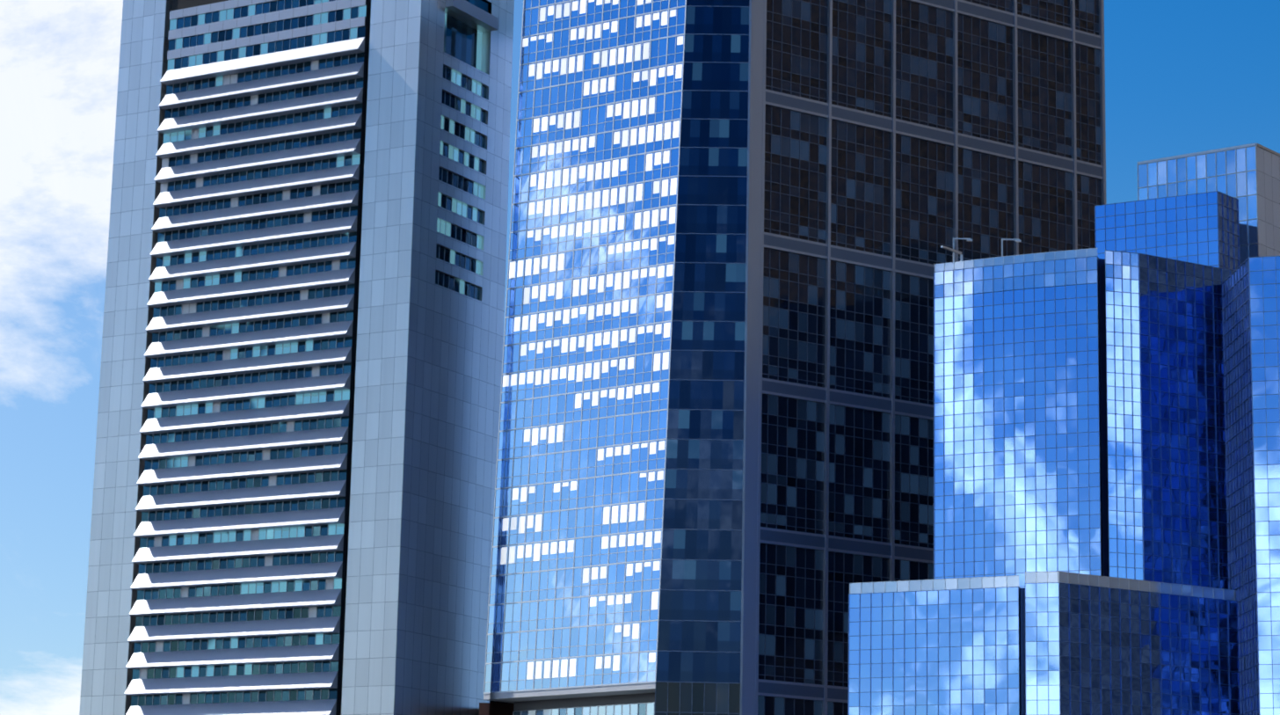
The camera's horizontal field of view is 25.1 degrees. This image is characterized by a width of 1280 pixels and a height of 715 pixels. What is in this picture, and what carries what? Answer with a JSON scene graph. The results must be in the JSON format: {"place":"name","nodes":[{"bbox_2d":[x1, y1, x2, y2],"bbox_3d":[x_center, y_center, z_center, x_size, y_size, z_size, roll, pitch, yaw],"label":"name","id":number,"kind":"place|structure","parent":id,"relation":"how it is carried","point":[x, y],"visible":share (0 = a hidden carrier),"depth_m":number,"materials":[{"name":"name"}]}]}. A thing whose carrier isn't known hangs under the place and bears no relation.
{"place":"outdoors","nodes":[
{"label":"outdoors","id":0,"kind":"place"},
{"bbox_2d":[0,0,1279,714],"label":"sky","id":1,"kind":"structure","parent":0,"point":[1182,76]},
{"bbox_2d":[847,143,1279,714],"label":"glass building","id":2,"kind":"structure","parent":0,"point":[1106,474],"depth_m":334.41,"materials":[{"name":"blue glass"}]},
{"label":"ground","id":3,"kind":"structure","parent":0,"visible":0},
{"bbox_2d":[79,0,514,714],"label":"skyscraper","id":4,"kind":"structure","parent":3,"relation":"on","point":[297,431],"depth_m":436.15,"materials":[{"name":"concrete"}]},
{"bbox_2d":[479,702,514,714],"bbox_3d":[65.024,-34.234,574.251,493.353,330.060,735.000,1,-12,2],"label":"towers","id":5,"kind":"structure","parent":3,"relation":"on","point":[483,708],"depth_m":423.16,"materials":[{"name":"brown"}]},
{"bbox_2d":[483,0,1106,714],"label":"glass tower","id":6,"kind":"structure","parent":3,"relation":"on","point":[735,225],"depth_m":396.66,"materials":[{"name":"blue glass"}]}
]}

